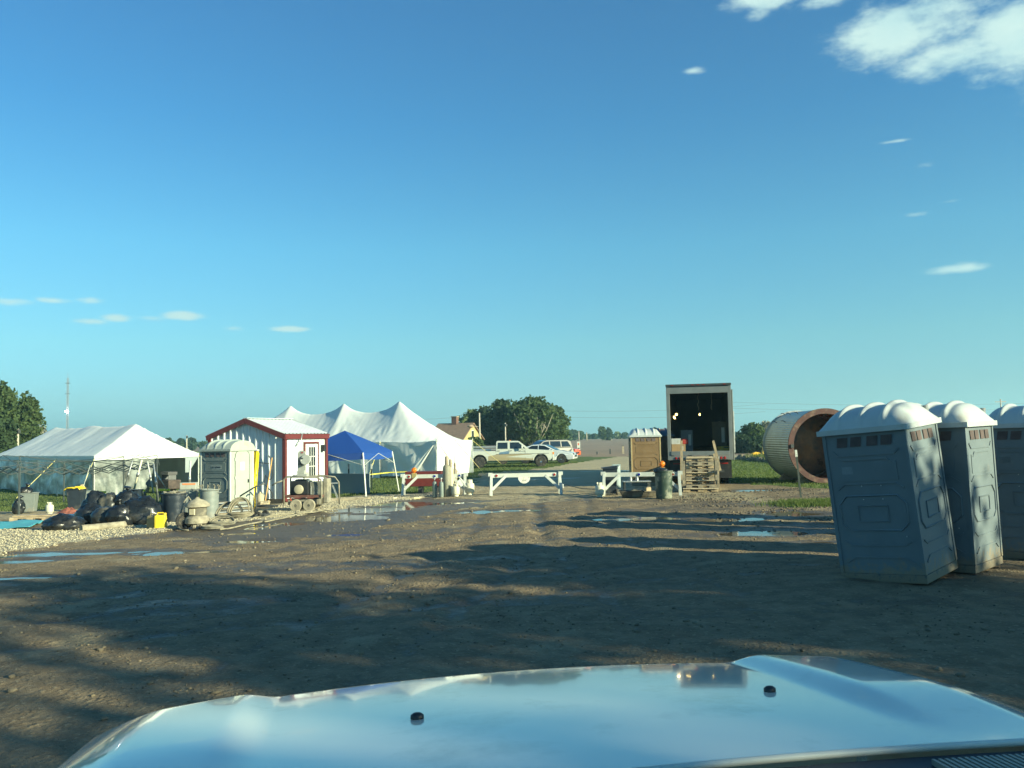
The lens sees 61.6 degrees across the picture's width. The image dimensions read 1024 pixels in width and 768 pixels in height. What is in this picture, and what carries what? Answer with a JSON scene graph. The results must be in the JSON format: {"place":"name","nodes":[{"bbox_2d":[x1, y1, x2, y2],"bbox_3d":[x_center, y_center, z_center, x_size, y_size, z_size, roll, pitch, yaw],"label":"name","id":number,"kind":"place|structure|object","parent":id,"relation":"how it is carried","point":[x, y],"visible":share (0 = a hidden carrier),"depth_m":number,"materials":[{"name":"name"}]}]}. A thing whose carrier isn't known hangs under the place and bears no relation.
{"place":"outdoors","nodes":[
{"label":"outdoors","id":0,"kind":"place"},
{"bbox_2d":[0,434,827,511],"bbox_3d":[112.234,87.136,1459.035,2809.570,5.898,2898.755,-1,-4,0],"label":"lawn","id":1,"kind":"structure","parent":0,"point":[582,458],"depth_m":47.91,"materials":[{"name":"plant"}]},
{"bbox_2d":[0,418,9,452],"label":"tree","id":2,"kind":"object","parent":1,"relation":"on","point":[2,433],"visible":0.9,"depth_m":60.10,"materials":[{"name":"green plant"}]},
{"bbox_2d":[0,379,22,426],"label":"tree","id":3,"kind":"object","parent":1,"relation":"on","point":[8,403],"visible":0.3,"depth_m":65.88,"materials":[{"name":"green plant"}]},
{"bbox_2d":[1,418,21,451],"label":"tree","id":4,"kind":"object","parent":1,"relation":"on","point":[12,427],"visible":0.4,"depth_m":61.63,"materials":[{"name":"green plant"}]},
{"bbox_2d":[15,390,46,444],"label":"tree","id":5,"kind":"object","parent":1,"relation":"on","point":[31,416],"visible":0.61,"depth_m":67.59,"materials":[{"name":"green plant"}]},
{"bbox_2d":[65,380,70,428],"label":"radio mast","id":6,"kind":"object","parent":1,"relation":"on","point":[67,408],"visible":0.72,"depth_m":520.49,"materials":[{"name":"metal"}]},
{"bbox_2d":[0,454,158,514],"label":"popup gazebo","id":7,"kind":"object","parent":1,"relation":"on","point":[64,469],"visible":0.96,"depth_m":39.07,"materials":[{"name":"metal"}]},
{"bbox_2d":[0,424,198,495],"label":"frame tent","id":8,"kind":"object","parent":1,"relation":"on","point":[92,443],"visible":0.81,"depth_m":48.05,"materials":[{"name":"fabric"}]},
{"bbox_2d":[158,471,180,492],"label":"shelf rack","id":9,"kind":"object","parent":1,"relation":"on","point":[170,481],"visible":0.69,"depth_m":46.29,"materials":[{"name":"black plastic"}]},
{"bbox_2d":[328,473,370,493],"bbox_3d":[-7.210,4.345,37.324,2.677,0.905,0.065,-3,-4,31],"label":"grey panel","id":10,"kind":"object","parent":1,"relation":"on","point":[350,483],"visible":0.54,"depth_m":37.15,"materials":[{"name":"metal"}]},
{"bbox_2d":[328,431,399,495],"bbox_3d":[-7.040,3.353,36.171,3.598,2.784,3.598,-2,-4,14],"label":"popup canopy","id":11,"kind":"object","parent":1,"relation":"on","point":[345,445],"visible":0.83,"depth_m":35.26,"materials":[{"name":"blue fabric"}]},
{"bbox_2d":[275,402,509,477],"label":"pole tent","id":12,"kind":"object","parent":1,"relation":"on","point":[422,445],"visible":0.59,"depth_m":52.34,"materials":[{"name":"fabric"}]},
{"bbox_2d":[436,416,484,439],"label":"farmhouse","id":13,"kind":"object","parent":1,"relation":"on","point":[455,428],"visible":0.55,"depth_m":98.21,"materials":[{"name":"yellow"}]},
{"bbox_2d":[468,437,485,448],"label":"shrub","id":14,"kind":"object","parent":1,"relation":"on","point":[478,441],"visible":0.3,"depth_m":87.38,"materials":[{"name":"green plant"}]},
{"bbox_2d":[473,440,555,467],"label":"pickup truck","id":15,"kind":"object","parent":1,"relation":"on","point":[509,450],"visible":0.91,"depth_m":59.86,"materials":[{"name":"beige paint"}]},
{"bbox_2d":[521,444,577,463],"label":"parked car","id":16,"kind":"object","parent":1,"relation":"on","point":[562,456],"visible":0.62,"depth_m":65.84,"materials":[{"name":"white paint"}]},
{"bbox_2d":[532,440,574,451],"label":"parked car","id":17,"kind":"object","parent":1,"relation":"on","point":[566,445],"visible":0.06,"depth_m":72.97,"materials":[{"name":"silver metal"}]},
{"bbox_2d":[763,408,838,482],"bbox_3d":[12.620,2.593,36.200,3.060,3.060,3.590,-1,-4,0],"label":"culvert pipe","id":18,"kind":"object","parent":1,"relation":"on","point":[787,435],"visible":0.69,"depth_m":36.43,"materials":[{"name":"metal"}]},
{"bbox_2d":[185,438,750,456],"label":"ploughed field","id":19,"kind":"structure","parent":0,"point":[591,447],"depth_m":183.19,"materials":[{"name":"soil"}]},
{"bbox_2d":[187,437,197,450],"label":"tree","id":20,"kind":"object","parent":19,"relation":"on","point":[192,443],"visible":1,"depth_m":268.76,"materials":[{"name":"green plant"}]},
{"bbox_2d":[465,405,491,436],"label":"tree","id":21,"kind":"object","parent":19,"relation":"on","point":[473,416],"visible":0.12,"depth_m":110.73,"materials":[{"name":"green plant"}]},
{"bbox_2d":[480,398,516,445],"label":"tree","id":22,"kind":"object","parent":19,"relation":"on","point":[492,435],"visible":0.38,"depth_m":106.65,"materials":[{"name":"green plant"}]},
{"bbox_2d":[496,394,565,446],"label":"tree","id":23,"kind":"object","parent":19,"relation":"on","point":[529,420],"visible":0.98,"depth_m":101.96,"materials":[{"name":"green plant"}]},
{"bbox_2d":[548,405,570,439],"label":"tree","id":24,"kind":"object","parent":19,"relation":"on","point":[564,434],"visible":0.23,"depth_m":104.98,"materials":[{"name":"green plant"}]},
{"bbox_2d":[597,426,606,439],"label":"tree","id":25,"kind":"object","parent":19,"relation":"on","point":[602,434],"visible":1,"depth_m":298.65,"materials":[{"name":"green plant"}]},
{"bbox_2d":[735,434,750,453],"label":"tree","id":26,"kind":"object","parent":19,"relation":"on","point":[742,442],"visible":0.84,"depth_m":93.30,"materials":[{"name":"green plant"}]},
{"bbox_2d":[735,422,764,452],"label":"tree","id":27,"kind":"object","parent":19,"relation":"on","point":[752,429],"visible":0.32,"depth_m":95.06,"materials":[{"name":"green plant"}]},
{"bbox_2d":[746,434,763,452],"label":"tree","id":28,"kind":"object","parent":19,"relation":"on","point":[755,443],"visible":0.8,"depth_m":91.15,"materials":[{"name":"green plant"}]},
{"bbox_2d":[0,454,1023,767],"bbox_3d":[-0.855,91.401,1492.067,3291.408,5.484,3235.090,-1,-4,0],"label":"ground","id":29,"kind":"structure","parent":0,"point":[52,712],"depth_m":10.60,"materials":[{"name":"soil"}]},
{"bbox_2d":[11,495,25,513],"bbox_3d":[-18.004,4.389,31.321,0.439,0.690,0.407,-1,-4,0],"label":"rubbish bag","id":30,"kind":"object","parent":29,"relation":"on","point":[14,509],"visible":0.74,"depth_m":31.19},
{"bbox_2d":[0,519,43,528],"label":"tarp","id":31,"kind":"object","parent":29,"relation":"on","point":[17,523],"visible":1,"depth_m":24.51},
{"bbox_2d":[0,559,53,563],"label":"puddle","id":32,"kind":"object","parent":29,"relation":"on","point":[18,561],"visible":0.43,"depth_m":16.07,"materials":[{"name":"blue liquid"}]},
{"bbox_2d":[20,492,39,511],"bbox_3d":[-18.116,4.422,32.196,0.590,0.700,0.531,0,-4,-12],"label":"litter bin","id":33,"kind":"object","parent":29,"relation":"on","point":[30,501],"visible":0.75,"depth_m":32.01,"materials":[{"name":"grey plastic"}]},
{"bbox_2d":[9,513,58,520],"bbox_3d":[-14.646,4.109,26.471,1.200,0.169,0.922,-1,-4,-3],"label":"pallet","id":34,"kind":"object","parent":29,"relation":"on","point":[31,517],"visible":0.56,"depth_m":26.18,"materials":[{"name":"brown wood"}]},
{"bbox_2d":[41,513,86,530],"bbox_3d":[-11.581,3.554,22.167,1.057,0.454,0.900,-1,-4,0],"label":"rubbish bag","id":35,"kind":"object","parent":29,"relation":"on","point":[60,521],"visible":0.8,"depth_m":21.93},
{"bbox_2d":[0,551,150,557],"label":"puddle","id":36,"kind":"object","parent":29,"relation":"on","point":[50,554],"visible":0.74,"depth_m":17.07,"materials":[{"name":"blue liquid"}]},
{"bbox_2d":[66,488,86,508],"bbox_3d":[-16.755,4.418,33.014,0.610,0.760,0.549,-1,-4,-5],"label":"litter bin","id":37,"kind":"object","parent":29,"relation":"on","point":[76,498],"visible":0.73,"depth_m":32.79,"materials":[{"name":"plastic"}]},
{"bbox_2d":[74,501,101,524],"bbox_3d":[-11.743,3.596,23.899,0.871,0.640,0.836,-4,-5,44],"label":"rubbish bag","id":38,"kind":"object","parent":29,"relation":"on","point":[84,511],"visible":0.45,"depth_m":23.61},
{"bbox_2d":[80,490,104,506],"bbox_3d":[-12.974,3.730,26.635,0.761,0.876,0.720,1,-4,-31],"label":"rubbish bag","id":39,"kind":"object","parent":29,"relation":"on","point":[93,495],"visible":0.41,"depth_m":26.46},
{"bbox_2d":[90,506,110,523],"bbox_3d":[-11.046,3.583,23.273,0.768,0.531,0.846,-1,-4,-2],"label":"rubbish bag","id":40,"kind":"object","parent":29,"relation":"on","point":[97,515],"visible":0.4,"depth_m":22.95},
{"bbox_2d":[79,521,126,530],"bbox_3d":[-10.432,3.637,21.921,0.185,0.180,1.147,-4,-4,38],"label":"carpet roll","id":41,"kind":"object","parent":29,"relation":"on","point":[91,527],"visible":0.94,"depth_m":21.84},
{"bbox_2d":[98,492,116,506],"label":"rubbish bag","id":42,"kind":"object","parent":29,"relation":"on","point":[106,499],"visible":0.45,"depth_m":26.42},
{"bbox_2d":[105,499,133,524],"bbox_3d":[-10.542,3.461,23.123,0.906,0.726,0.866,-4,-5,42],"label":"rubbish bag","id":43,"kind":"object","parent":29,"relation":"on","point":[119,512],"visible":0.65,"depth_m":22.82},
{"bbox_2d":[113,486,140,505],"bbox_3d":[-12.044,3.665,26.759,1.039,0.969,0.870,-4,-5,39],"label":"rubbish bag","id":44,"kind":"object","parent":29,"relation":"on","point":[126,494],"visible":0.41,"depth_m":26.51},
{"bbox_2d":[123,495,162,524],"bbox_3d":[-10.126,3.435,23.395,1.181,0.800,0.948,-1,-4,-3],"label":"rubbish bag","id":45,"kind":"object","parent":29,"relation":"on","point":[141,508],"visible":0.73,"depth_m":23.07,"materials":[{"name":"plastic"}]},
{"bbox_2d":[147,513,156,527],"bbox_3d":[-9.184,3.500,21.948,0.264,0.394,0.187,-2,-4,20],"label":"jerrycan","id":46,"kind":"object","parent":29,"relation":"on","point":[150,521],"visible":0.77,"depth_m":21.86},
{"bbox_2d":[154,512,166,527],"bbox_3d":[-8.921,3.468,21.796,0.283,0.422,0.201,0,-4,-10],"label":"jerrycan","id":47,"kind":"object","parent":29,"relation":"on","point":[160,521],"visible":0.92,"depth_m":21.70,"materials":[{"name":"yellow plastic"}]},
{"bbox_2d":[161,492,187,521],"bbox_3d":[-9.429,3.445,23.960,0.695,0.810,0.695,2,-4,-38],"label":"litter bin","id":48,"kind":"object","parent":29,"relation":"on","point":[172,504],"visible":0.71,"depth_m":23.69,"materials":[{"name":"plastic"}]},
{"bbox_2d":[134,551,220,555],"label":"puddle","id":49,"kind":"object","parent":29,"relation":"on","point":[159,553],"visible":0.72,"depth_m":16.85,"materials":[{"name":"blue liquid"}]},
{"bbox_2d":[176,512,191,528],"bbox_3d":[-8.249,3.439,21.621,0.420,0.420,0.120,1,-4,-25],"label":"loose wheel","id":50,"kind":"object","parent":29,"relation":"on","point":[180,520],"visible":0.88,"depth_m":21.55,"materials":[{"name":"rubber"}]},
{"bbox_2d":[184,497,209,528],"bbox_3d":[-7.960,3.253,21.719,0.620,0.790,0.614,-2,-4,12],"label":"shop vacuum","id":51,"kind":"object","parent":29,"relation":"on","point":[197,509],"visible":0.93,"depth_m":21.51,"materials":[{"name":"grey plastic"}]},
{"bbox_2d":[198,484,221,517],"bbox_3d":[-8.829,3.422,25.038,0.598,0.983,0.598,-4,-5,41],"label":"litter bin","id":52,"kind":"object","parent":29,"relation":"on","point":[210,496],"visible":0.7,"depth_m":24.83,"materials":[{"name":"grey plastic"}]},
{"bbox_2d":[0,494,432,554],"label":"gravel","id":53,"kind":"structure","parent":29,"relation":"on","point":[97,533],"depth_m":21.41,"materials":[{"name":"gravel"}]},
{"bbox_2d":[178,489,198,511],"bbox_3d":[-9.517,3.502,25.285,0.530,0.800,0.477,0,-4,-10],"label":"litter bin","id":54,"kind":"object","parent":53,"relation":"on","point":[192,494],"visible":0.41,"depth_m":25.11,"materials":[{"name":"grey plastic"}]},
{"bbox_2d":[180,482,197,489],"bbox_3d":[-9.525,3.003,25.312,0.460,0.200,0.348,0,-4,-10],"label":"control box","id":55,"kind":"object","parent":54,"relation":"on","point":[187,485],"visible":1,"depth_m":25.16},
{"bbox_2d":[208,515,235,525],"bbox_3d":[-7.338,3.446,21.712,0.688,0.237,0.436,-1,-4,0],"label":"hose coil","id":56,"kind":"object","parent":29,"relation":"on","point":[222,523],"visible":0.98,"depth_m":21.64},
{"bbox_2d":[198,439,255,512],"bbox_3d":[-9.166,2.948,27.621,1.290,2.329,1.232,-2,-4,22],"label":"portable toilet","id":57,"kind":"object","parent":29,"relation":"on","point":[227,465],"visible":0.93,"depth_m":27.20,"materials":[{"name":"plastic"}]},
{"bbox_2d":[231,450,252,506],"bbox_3d":[-8.599,2.939,27.391,0.058,2.037,1.048,-2,-4,22],"label":"door","id":58,"kind":"structure","parent":57,"relation":"in","point":[241,461],"depth_m":27.38,"materials":[{"name":"white plastic"}]},
{"bbox_2d":[214,501,242,518],"bbox_3d":[-7.582,3.379,23.007,0.765,0.431,0.486,-1,-4,0],"label":"hose coil","id":59,"kind":"object","parent":29,"relation":"on","point":[221,507],"visible":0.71,"depth_m":23.11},
{"bbox_2d":[219,500,250,513],"bbox_3d":[-8.510,3.756,25.988,1.176,0.390,0.190,1,-4,-28],"label":"stacked lumber","id":60,"kind":"object","parent":29,"relation":"on","point":[238,510],"visible":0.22,"depth_m":26.03,"materials":[{"name":"brown wood"}]},
{"bbox_2d":[226,497,253,517],"bbox_3d":[-7.261,3.289,22.913,0.722,0.529,0.432,-1,-4,0],"label":"hose coil","id":61,"kind":"object","parent":29,"relation":"on","point":[241,514],"visible":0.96,"depth_m":22.93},
{"bbox_2d":[224,540,278,543],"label":"puddle","id":62,"kind":"object","parent":29,"relation":"on","point":[244,542],"visible":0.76,"depth_m":18.56,"materials":[{"name":"grey liquid"}]},
{"bbox_2d":[240,483,270,516],"bbox_3d":[-7.440,3.355,24.803,0.810,1.001,0.484,-2,-4,15],"label":"hand cart","id":63,"kind":"object","parent":29,"relation":"on","point":[263,513],"visible":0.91,"depth_m":24.75,"materials":[{"name":"metal"}]},
{"bbox_2d":[254,449,258,508],"bbox_3d":[-8.785,3.233,29.223,0.199,2.002,0.422,-2,-4,20],"label":"ladder","id":64,"kind":"object","parent":29,"relation":"on","point":[256,458],"visible":0.48,"depth_m":29.29,"materials":[{"name":"metal"}]},
{"bbox_2d":[219,515,300,529],"bbox_3d":[-6.567,3.637,22.665,0.158,0.072,3.998,-2,-4,13],"label":"hose","id":65,"kind":"object","parent":29,"relation":"on","point":[257,522],"visible":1,"depth_m":22.40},
{"bbox_2d":[205,418,329,503],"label":"metal shed","id":66,"kind":"structure","parent":29,"relation":"on","point":[282,442],"depth_m":32.42,"materials":[{"name":"white metal"}]},
{"bbox_2d":[306,444,317,480],"bbox_3d":[-7.787,3.371,33.432,0.103,2.060,0.840,-2,-4,20],"label":"door","id":67,"kind":"structure","parent":66,"relation":"in","point":[311,449],"depth_m":33.50,"materials":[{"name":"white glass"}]},
{"bbox_2d":[247,523,304,525],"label":"puddle","id":68,"kind":"object","parent":29,"relation":"on","point":[280,524],"visible":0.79,"depth_m":22.56,"materials":[{"name":"grey liquid"}]},
{"bbox_2d":[252,508,333,517],"bbox_3d":[-6.323,3.822,25.395,0.326,0.057,3.307,-3,-4,32],"label":"hose","id":69,"kind":"object","parent":29,"relation":"on","point":[289,513],"visible":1,"depth_m":24.84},
{"bbox_2d":[272,474,339,510],"bbox_3d":[-6.547,3.451,27.282,1.958,1.116,0.969,-1,-4,4],"label":"pressure washer","id":70,"kind":"object","parent":29,"relation":"on","point":[306,494],"visible":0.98,"depth_m":26.99,"materials":[{"name":"black metal"}]},
{"bbox_2d":[296,450,310,475],"bbox_3d":[-6.605,2.527,27.320,0.452,0.827,0.283,-1,-4,4],"label":"bench machine","id":71,"kind":"object","parent":70,"relation":"on","point":[304,459],"visible":0.94,"depth_m":27.25,"materials":[{"name":"metal"}]},
{"bbox_2d":[305,513,384,518],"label":"puddle","id":72,"kind":"object","parent":29,"relation":"on","point":[338,515],"visible":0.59,"depth_m":24.88,"materials":[{"name":"grey liquid"}]},
{"bbox_2d":[305,516,388,521],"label":"puddle","id":73,"kind":"object","parent":29,"relation":"on","point":[339,519],"visible":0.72,"depth_m":23.83,"materials":[{"name":"grey liquid"}]},
{"bbox_2d":[328,505,420,513],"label":"puddle","id":74,"kind":"object","parent":29,"relation":"on","point":[366,510],"visible":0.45,"depth_m":27.12,"materials":[{"name":"grey liquid"}]},
{"bbox_2d":[374,502,430,505],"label":"puddle","id":75,"kind":"object","parent":29,"relation":"on","point":[407,503],"visible":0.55,"depth_m":29.41,"materials":[{"name":"brown liquid"}]},
{"bbox_2d":[405,471,442,492],"bbox_3d":[-3.580,4.014,35.158,1.500,0.880,0.700,-1,-4,3],"label":"red tank","id":76,"kind":"object","parent":29,"relation":"on","point":[420,483],"visible":0.54,"depth_m":34.82,"materials":[{"name":"metal"}]},
{"bbox_2d":[400,473,467,495],"bbox_3d":[-3.061,3.950,33.848,2.650,0.841,0.577,-1,-4,1],"label":"barricade","id":77,"kind":"object","parent":29,"relation":"on","point":[404,477],"visible":0.88,"depth_m":33.82,"materials":[{"name":"white paint"}]},
{"bbox_2d":[443,456,450,496],"bbox_3d":[-2.471,3.492,32.529,0.300,1.520,0.297,-1,-4,0],"label":"gas cylinder","id":78,"kind":"object","parent":29,"relation":"on","point":[447,478],"visible":0.96,"depth_m":32.40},
{"bbox_2d":[465,480,473,494],"bbox_3d":[-1.634,3.972,33.029,0.368,0.576,0.372,-3,-4,31],"label":"propane tank","id":79,"kind":"object","parent":29,"relation":"on","point":[469,489],"visible":0.99,"depth_m":32.89,"materials":[{"name":"metal"}]},
{"bbox_2d":[461,510,540,513],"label":"puddle","id":80,"kind":"object","parent":29,"relation":"on","point":[480,512],"visible":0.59,"depth_m":25.06,"materials":[{"name":"grey liquid"}]},
{"bbox_2d":[2,495,1014,719],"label":"loose stones","id":81,"kind":"object","parent":29,"relation":"on","point":[100,649],"visible":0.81,"depth_m":12.52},
{"bbox_2d":[0,490,1023,766],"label":"dirt clods","id":82,"kind":"object","parent":29,"relation":"on","point":[466,606],"visible":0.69,"depth_m":10.59,"materials":[{"name":"soil"}]},
{"bbox_2d":[488,471,562,495],"bbox_3d":[0.506,3.707,31.961,2.780,0.841,0.577,-1,-4,-4],"label":"barricade","id":83,"kind":"object","parent":29,"relation":"on","point":[502,476],"visible":1,"depth_m":31.93,"materials":[{"name":"white paint"}]},
{"bbox_2d":[58,655,1023,767],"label":"white truck","id":84,"kind":"object","parent":29,"relation":"on","point":[777,711],"visible":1,"depth_m":1.73,"materials":[{"name":"paint"}]},
{"bbox_2d":[595,482,603,496],"bbox_3d":[3.048,3.669,29.839,0.313,0.490,0.316,-3,-4,27],"label":"propane tank","id":85,"kind":"object","parent":29,"relation":"on","point":[599,489],"visible":1,"depth_m":29.73,"materials":[{"name":"metal"}]},
{"bbox_2d":[601,465,618,494],"bbox_3d":[3.509,3.438,30.687,0.620,1.037,0.623,-1,-4,5],"label":"wheeled bin","id":86,"kind":"object","parent":29,"relation":"on","point":[611,489],"visible":0.68,"depth_m":30.48,"materials":[{"name":"plastic"}]},
{"bbox_2d":[618,490,644,497],"bbox_3d":[4.045,3.710,28.992,0.864,0.230,0.540,-1,-4,3],"label":"mixing tub","id":87,"kind":"object","parent":29,"relation":"on","point":[631,493],"visible":1,"depth_m":28.78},
{"bbox_2d":[593,517,678,520],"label":"puddle","id":88,"kind":"object","parent":29,"relation":"on","point":[640,518],"visible":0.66,"depth_m":21.77,"materials":[{"name":"grey liquid"}]},
{"bbox_2d":[601,471,682,495],"bbox_3d":[4.522,3.471,29.962,2.820,0.841,0.577,-2,-4,9],"label":"barricade","id":89,"kind":"object","parent":29,"relation":"on","point":[616,475],"visible":0.86,"depth_m":30.00,"materials":[{"name":"white paint"}]},
{"bbox_2d":[653,470,673,498],"bbox_3d":[5.017,3.317,28.377,0.628,0.910,0.628,2,-5,-40],"label":"barrel","id":90,"kind":"object","parent":29,"relation":"on","point":[663,481],"visible":0.96,"depth_m":28.14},
{"bbox_2d":[665,383,734,482],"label":"box trailer","id":91,"kind":"object","parent":29,"relation":"on","point":[682,401],"visible":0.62,"depth_m":41.50,"materials":[{"name":"metal"}]},
{"bbox_2d":[681,430,692,450],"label":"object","id":92,"kind":"object","parent":91,"relation":"on","point":[687,434],"visible":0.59,"depth_m":37.32,"materials":[{"name":"black paint"}]},
{"bbox_2d":[680,440,720,491],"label":"pallet steps","id":93,"kind":"structure","parent":29,"relation":"on","point":[698,476],"depth_m":31.52,"materials":[{"name":"brown wood"}]},
{"bbox_2d":[683,518,763,521],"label":"puddle","id":94,"kind":"object","parent":29,"relation":"on","point":[726,519],"visible":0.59,"depth_m":21.04,"materials":[{"name":"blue liquid"}]},
{"bbox_2d":[735,453,766,461],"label":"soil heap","id":95,"kind":"object","parent":29,"relation":"on","point":[751,458],"visible":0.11,"depth_m":62.62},
{"bbox_2d":[670,487,833,522],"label":"mud lumps","id":96,"kind":"object","parent":29,"relation":"on","point":[742,499],"visible":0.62,"depth_m":26.73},
{"bbox_2d":[715,531,807,535],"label":"puddle","id":97,"kind":"object","parent":29,"relation":"on","point":[771,533],"visible":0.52,"depth_m":17.81,"materials":[{"name":"blue liquid"}]},
{"bbox_2d":[760,511,822,515],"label":"puddle","id":98,"kind":"object","parent":29,"relation":"on","point":[793,513],"visible":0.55,"depth_m":22.29,"materials":[{"name":"brown liquid"}]},
{"bbox_2d":[753,497,830,509],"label":"weeds","id":99,"kind":"object","parent":29,"relation":"on","point":[780,503],"visible":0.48,"depth_m":24.56,"materials":[{"name":"green plant"}]},
{"bbox_2d":[795,450,801,497],"bbox_3d":[9.140,2.865,27.418,0.071,1.520,0.060,-5,-3,0],"label":"fence post","id":100,"kind":"object","parent":29,"relation":"on","point":[796,456],"visible":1,"depth_m":27.39,"materials":[{"name":"metal"}]},
{"bbox_2d":[816,400,957,583],"bbox_3d":[5.222,1.443,11.934,1.194,2.401,1.250,-4,-5,-44],"label":"portable toilet","id":101,"kind":"object","parent":29,"relation":"on","point":[888,494],"visible":1,"depth_m":11.54,"materials":[{"name":"plastic"}]},
{"bbox_2d":[916,400,1002,573],"bbox_3d":[6.320,1.457,12.634,1.194,2.401,1.250,1,-5,-43],"label":"portable toilet","id":102,"kind":"object","parent":29,"relation":"on","point":[966,435],"visible":0.52,"depth_m":12.05,"materials":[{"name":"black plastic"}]},
{"bbox_2d":[989,404,1023,558],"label":"portable toilet","id":103,"kind":"object","parent":29,"relation":"on","point":[1008,431],"visible":0.84,"depth_m":13.30,"materials":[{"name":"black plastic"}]},
{"bbox_2d":[0,0,1023,440],"label":"sky","id":104,"kind":"structure","parent":0,"point":[215,215],"materials":[{"name":"blue"}]},
{"bbox_2d":[474,455,737,486],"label":"dirt road","id":105,"kind":"structure","parent":0,"point":[586,473],"depth_m":47.72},
{"bbox_2d":[627,428,661,485],"bbox_3d":[5.577,3.041,36.075,1.330,2.401,1.270,-1,-4,3],"label":"portable toilet","id":106,"kind":"object","parent":105,"relation":"on","point":[644,449],"visible":0.88,"depth_m":35.51,"materials":[{"name":"plastic"}]},
{"bbox_2d":[650,428,674,480],"bbox_3d":[6.559,3.166,38.471,1.330,2.401,1.270,-1,-4,3],"label":"portable toilet","id":107,"kind":"object","parent":105,"relation":"on","point":[664,448],"visible":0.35,"depth_m":37.90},
{"bbox_2d":[712,421,726,450],"bbox_3d":[9.150,2.309,37.872,0.600,1.306,0.605,-2,-4,12],"label":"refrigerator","id":108,"kind":"object","parent":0,"point":[719,436],"visible":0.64,"depth_m":37.59,"materials":[{"name":"black paint"}]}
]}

